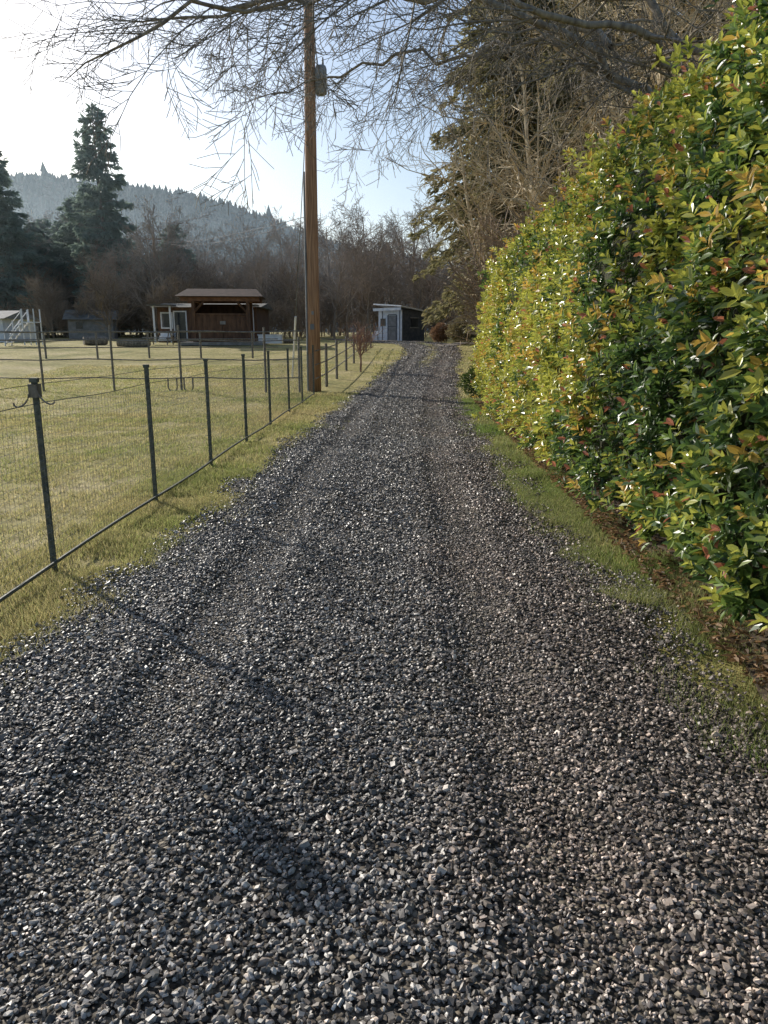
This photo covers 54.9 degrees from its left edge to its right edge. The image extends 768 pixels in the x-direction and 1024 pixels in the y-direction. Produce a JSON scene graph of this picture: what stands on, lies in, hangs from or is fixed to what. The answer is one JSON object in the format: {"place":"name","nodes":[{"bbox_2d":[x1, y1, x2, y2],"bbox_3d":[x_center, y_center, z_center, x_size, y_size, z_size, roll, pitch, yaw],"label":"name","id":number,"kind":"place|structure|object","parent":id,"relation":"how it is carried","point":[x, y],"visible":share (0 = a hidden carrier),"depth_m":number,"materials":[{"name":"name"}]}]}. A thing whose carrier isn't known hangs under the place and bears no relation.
{"place":"outdoors","nodes":[
{"label":"outdoors","id":0,"kind":"place"},
{"bbox_2d":[3,309,43,345],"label":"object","id":1,"kind":"structure","parent":0,"point":[28,322],"depth_m":46.83,"materials":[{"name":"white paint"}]},
{"bbox_2d":[19,188,454,331],"bbox_3d":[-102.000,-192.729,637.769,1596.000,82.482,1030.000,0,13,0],"label":"hill","id":2,"kind":"structure","parent":0,"point":[144,214],"depth_m":260.96,"materials":[{"name":"green plant"}]},
{"bbox_2d":[2,161,457,328],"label":"hill forest","id":3,"kind":"object","parent":2,"relation":"on","point":[32,189],"visible":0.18,"depth_m":289.56,"materials":[{"name":"green plant"}]},
{"bbox_2d":[0,0,689,265],"label":"sky","id":4,"kind":"structure","parent":0,"point":[37,127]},
{"bbox_2d":[0,339,767,1023],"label":"gravel driveway","id":5,"kind":"structure","parent":0,"point":[504,947],"depth_m":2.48,"materials":[{"name":"grey gravel"}]},
{"bbox_2d":[0,332,767,778],"bbox_3d":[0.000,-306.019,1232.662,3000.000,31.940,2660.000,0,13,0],"label":"ground","id":6,"kind":"structure","parent":0,"point":[72,354],"depth_m":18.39,"materials":[{"name":"green plant"}]},
{"bbox_2d":[2,197,35,310],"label":"conifer tree","id":7,"kind":"object","parent":6,"relation":"on","point":[25,264],"visible":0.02,"depth_m":89.66,"materials":[{"name":"green plant"}]},
{"bbox_2d":[0,311,39,341],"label":"outbuilding","id":8,"kind":"structure","parent":6,"relation":"on","point":[6,317],"depth_m":57.31,"materials":[{"name":"white paint"}]},
{"bbox_2d":[0,150,46,326],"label":"conifer tree","id":9,"kind":"object","parent":6,"relation":"on","point":[10,245],"visible":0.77,"depth_m":82.64,"materials":[{"name":"green plant"}]},
{"bbox_2d":[40,191,126,325],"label":"conifer tree","id":10,"kind":"object","parent":6,"relation":"on","point":[65,232],"visible":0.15,"depth_m":91.01,"materials":[{"name":"green plant"}]},
{"bbox_2d":[62,310,119,338],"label":"weathered barn","id":11,"kind":"structure","parent":6,"relation":"on","point":[87,324],"depth_m":69.91,"materials":[{"name":"grey wood"}]},
{"bbox_2d":[76,322,82,328],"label":"windows","id":12,"kind":"structure","parent":11,"relation":"in","point":[78,324],"depth_m":69.59,"materials":[{"name":"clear glass"}]},
{"bbox_2d":[83,336,107,344],"bbox_3d":[-18.995,-11.278,48.704,1.500,0.591,0.582,-9,16,-33],"label":"trough","id":13,"kind":"object","parent":6,"relation":"on","point":[93,342],"visible":0.72,"depth_m":48.50,"materials":[{"name":"grey metal"}]},
{"bbox_2d":[64,102,140,325],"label":"conifer tree","id":14,"kind":"object","parent":6,"relation":"on","point":[104,226],"visible":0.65,"depth_m":85.05,"materials":[{"name":"green plant"}]},
{"bbox_2d":[18,218,214,336],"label":"distant conifers","id":15,"kind":"object","parent":6,"relation":"on","point":[42,230],"visible":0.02,"depth_m":95.63,"materials":[{"name":"green plant"}]},
{"bbox_2d":[116,340,150,346],"bbox_3d":[-15.499,-10.451,45.818,2.000,0.433,0.427,-1,13,-6],"label":"fallen log","id":16,"kind":"object","parent":6,"relation":"on","point":[130,344],"visible":0.68,"depth_m":45.67,"materials":[{"name":"brown wood"}]},
{"bbox_2d":[0,331,277,358],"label":"paddock fence","id":17,"kind":"object","parent":6,"relation":"on","point":[147,339],"visible":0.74,"depth_m":36.96,"materials":[{"name":"brown wood"}]},
{"bbox_2d":[0,325,301,392],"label":"corral fence","id":18,"kind":"object","parent":6,"relation":"on","point":[113,378],"visible":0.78,"depth_m":21.70,"materials":[{"name":"wood"}]},
{"bbox_2d":[147,238,161,336],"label":"utility pole","id":19,"kind":"object","parent":6,"relation":"on","point":[153,251],"visible":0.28,"depth_m":89.73,"materials":[{"name":"brown wood"}]},
{"bbox_2d":[0,345,314,602],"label":"wire fence","id":20,"kind":"object","parent":6,"relation":"on","point":[34,390],"visible":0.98,"depth_m":6.90,"materials":[{"name":"metal"}]},
{"bbox_2d":[142,332,176,344],"bbox_3d":[-14.600,-11.302,48.193,1.800,0.799,1.680,0,13,0],"label":"picnic table","id":21,"kind":"object","parent":6,"relation":"on","point":[167,337],"visible":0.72,"depth_m":47.74,"materials":[{"name":"grey wood"}]},
{"bbox_2d":[147,224,198,314],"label":"bare tree","id":22,"kind":"object","parent":6,"relation":"on","point":[187,251],"visible":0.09,"depth_m":98.06,"materials":[{"name":"green plant"}]},
{"bbox_2d":[146,303,272,342],"bbox_3d":[-13.200,-14.734,57.605,8.200,2.950,7.900,0,13,0],"label":"farmhouse","id":23,"kind":"object","parent":6,"relation":"on","point":[171,316],"visible":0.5,"depth_m":55.19,"materials":[{"name":"white wood"}]},
{"bbox_2d":[162,312,186,338],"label":"windows","id":24,"kind":"structure","parent":23,"relation":"in","point":[180,320],"depth_m":55.17,"materials":[{"name":"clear glass"}]},
{"bbox_2d":[175,289,265,344],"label":"timber pavilion","id":25,"kind":"structure","parent":6,"relation":"on","point":[238,316],"depth_m":47.03,"materials":[{"name":"red wood"}]},
{"bbox_2d":[0,243,475,339],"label":"thicket","id":26,"kind":"object","parent":6,"relation":"on","point":[53,307],"visible":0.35,"depth_m":76.99,"materials":[{"name":"brown plant"}]},
{"bbox_2d":[19,191,477,339],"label":"distant bare woodland","id":27,"kind":"object","parent":6,"relation":"on","point":[359,260],"visible":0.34,"depth_m":76.82,"materials":[{"name":"brown plant"}]},
{"bbox_2d":[257,334,282,342],"bbox_3d":[-7.300,-11.164,47.712,1.600,0.560,0.800,0,13,0],"label":"stock trough","id":28,"kind":"object","parent":6,"relation":"on","point":[279,336],"visible":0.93,"depth_m":47.35,"materials":[{"name":"white paint"}]},
{"bbox_2d":[274,339,292,343],"bbox_3d":[-7.000,-11.688,50.666,1.800,0.295,0.291,0,13,0],"label":"fallen log","id":29,"kind":"object","parent":6,"relation":"on","point":[287,342],"visible":0.34,"depth_m":50.59,"materials":[{"name":"grey wood"}]},
{"bbox_2d":[292,0,326,391],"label":"utility pole","id":30,"kind":"object","parent":6,"relation":"on","point":[309,188],"visible":0.76,"depth_m":21.50,"materials":[{"name":"brown wood"}]},
{"bbox_2d":[149,217,303,244],"bbox_3d":[-15.096,-20.883,55.738,0.581,8.418,76.811,-5,14,-20],"label":"power line","id":31,"kind":"object","parent":30,"relation":"attached to","point":[250,230],"visible":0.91,"depth_m":29.12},
{"bbox_2d":[315,324,371,386],"bbox_3d":[-1.398,-7.409,33.211,0.097,2.424,24.080,1,13,3],"label":"rail fence","id":32,"kind":"object","parent":6,"relation":"on","point":[336,361],"visible":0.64,"depth_m":26.94,"materials":[{"name":"grey wood"}]},
{"bbox_2d":[338,319,385,371],"bbox_3d":[-0.846,-6.771,29.891,1.377,2.283,1.823,-10,16,-35],"label":"bare shrub","id":33,"kind":"object","parent":6,"relation":"on","point":[359,344],"visible":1,"depth_m":29.73,"materials":[{"name":"brown plant"}]},
{"bbox_2d":[0,0,760,215],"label":"overhanging tree","id":34,"kind":"object","parent":6,"relation":"on","point":[612,77],"visible":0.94,"depth_m":10.26,"materials":[{"name":"brown plant"}]},
{"bbox_2d":[372,304,426,340],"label":"garden shed","id":35,"kind":"structure","parent":6,"relation":"on","point":[401,323],"depth_m":61.95,"materials":[{"name":"grey wood"}]},
{"bbox_2d":[388,316,395,339],"bbox_3d":[0.690,-15.405,61.986,0.050,2.000,0.950,-12,18,-41],"label":"door","id":36,"kind":"structure","parent":35,"relation":"in","point":[391,319],"depth_m":61.97,"materials":[{"name":"grey wood"}]},
{"bbox_2d":[380,318,417,326],"bbox_3d":[1.212,-15.938,62.284,0.675,0.700,3.242,-46,47,-72],"label":"window","id":37,"kind":"structure","parent":35,"relation":"in","point":[414,321],"depth_m":62.14,"materials":[{"name":"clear glass"}]},
{"bbox_2d":[429,322,449,341],"bbox_3d":[4.169,-13.415,55.375,1.715,1.603,1.722,0,13,0],"label":"rounded bush","id":38,"kind":"object","parent":6,"relation":"on","point":[438,332],"visible":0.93,"depth_m":55.11,"materials":[{"name":"brown plant"}]},
{"bbox_2d":[445,316,472,341],"bbox_3d":[5.518,-13.154,53.389,2.322,1.989,2.371,7,15,26],"label":"rounded bush","id":39,"kind":"object","parent":6,"relation":"on","point":[454,327],"visible":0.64,"depth_m":53.08,"materials":[{"name":"green plant"}]},
{"bbox_2d":[366,94,556,324],"bbox_3d":[3.814,-14.213,37.480,9.659,13.170,9.773,-9,16,-32],"label":"alder tree","id":40,"kind":"object","parent":6,"relation":"on","point":[469,217],"visible":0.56,"depth_m":36.17,"materials":[{"name":"brown plant"}]},
{"bbox_2d":[467,322,480,339],"bbox_3d":[7.115,-12.978,52.305,2.818,2.190,2.895,0,13,0],"label":"rounded bush","id":41,"kind":"object","parent":6,"relation":"on","point":[473,336],"visible":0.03,"depth_m":52.33,"materials":[{"name":"green plant"}]},
{"bbox_2d":[433,197,532,353],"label":"undergrowth","id":42,"kind":"object","parent":6,"relation":"on","point":[471,299],"depth_m":25.64,"materials":[{"name":"brown plant"}]},
{"bbox_2d":[406,0,582,335],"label":"fir tree","id":43,"kind":"object","parent":6,"relation":"on","point":[439,312],"visible":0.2,"depth_m":41.49,"materials":[{"name":"green plant"}]},
{"bbox_2d":[385,0,649,254],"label":"alder tree","id":44,"kind":"object","parent":6,"relation":"on","point":[536,172],"visible":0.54,"depth_m":28.16,"materials":[{"name":"brown plant"}]},
{"bbox_2d":[450,0,597,313],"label":"fir tree","id":45,"kind":"object","parent":6,"relation":"on","point":[468,265],"depth_m":50.93,"materials":[{"name":"green plant"}]},
{"bbox_2d":[451,0,694,224],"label":"alder tree","id":46,"kind":"object","parent":6,"relation":"on","point":[585,98],"visible":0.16,"depth_m":34.07,"materials":[{"name":"brown plant"}]},
{"bbox_2d":[492,12,701,209],"bbox_3d":[11.610,-15.061,35.001,12.216,16.463,12.074,-9,16,-33],"label":"alder tree","id":47,"kind":"object","parent":6,"relation":"on","point":[546,182],"visible":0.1,"depth_m":34.05,"materials":[{"name":"brown plant"}]},
{"bbox_2d":[476,0,724,223],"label":"alder tree","id":48,"kind":"object","parent":6,"relation":"on","point":[659,77],"visible":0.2,"depth_m":21.90,"materials":[{"name":"brown plant"}]},
{"bbox_2d":[509,0,711,204],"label":"fir tree","id":49,"kind":"object","parent":6,"relation":"on","point":[560,132],"visible":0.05,"depth_m":36.48,"materials":[{"name":"green plant"}]},
{"bbox_2d":[471,397,767,701],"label":"hedge bed","id":50,"kind":"object","parent":6,"relation":"on","point":[764,692],"visible":0.02,"depth_m":4.87,"materials":[{"name":"soil"}]},
{"bbox_2d":[456,365,483,397],"bbox_3d":[2.523,-3.578,20.305,1.097,0.939,1.049,0,13,0],"label":"evergreen shrub","id":51,"kind":"object","parent":50,"relation":"on","point":[465,385],"visible":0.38,"depth_m":20.24,"materials":[{"name":"green plant"}]},
{"bbox_2d":[467,0,767,631],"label":"photinia hedge","id":52,"kind":"object","parent":50,"relation":"on","point":[622,347],"visible":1,"depth_m":5.41,"materials":[{"name":"green plant"}]},
{"bbox_2d":[474,400,767,691],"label":"leaf litter","id":53,"kind":"object","parent":50,"relation":"on","point":[715,638],"visible":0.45,"depth_m":5.01,"materials":[{"name":"brown plant"}]},
{"bbox_2d":[530,0,757,200],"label":"alder tree","id":54,"kind":"object","parent":6,"relation":"on","point":[692,20],"visible":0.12,"depth_m":20.78,"materials":[{"name":"brown plant"}]},
{"bbox_2d":[538,0,760,177],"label":"alder tree","id":55,"kind":"object","parent":6,"relation":"on","point":[706,29],"visible":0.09,"depth_m":26.09,"materials":[{"name":"brown plant"}]},
{"bbox_2d":[590,0,767,143],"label":"alder tree","id":56,"kind":"object","parent":6,"relation":"on","point":[707,3],"visible":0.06,"depth_m":18.48,"materials":[{"name":"brown plant"}]},
{"bbox_2d":[652,0,763,89],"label":"fir tree","id":57,"kind":"object","parent":6,"relation":"on","point":[698,39],"visible":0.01,"depth_m":31.78,"materials":[{"name":"green plant"}]},
{"bbox_2d":[674,0,764,75],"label":"alder tree","id":58,"kind":"object","parent":6,"relation":"on","point":[707,26],"visible":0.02,"depth_m":28.22,"materials":[{"name":"brown plant"}]},
{"bbox_2d":[432,341,478,346],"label":"farm track","id":59,"kind":"structure","parent":0,"point":[456,343],"depth_m":50.27,"materials":[{"name":"grey gravel"}]}
]}

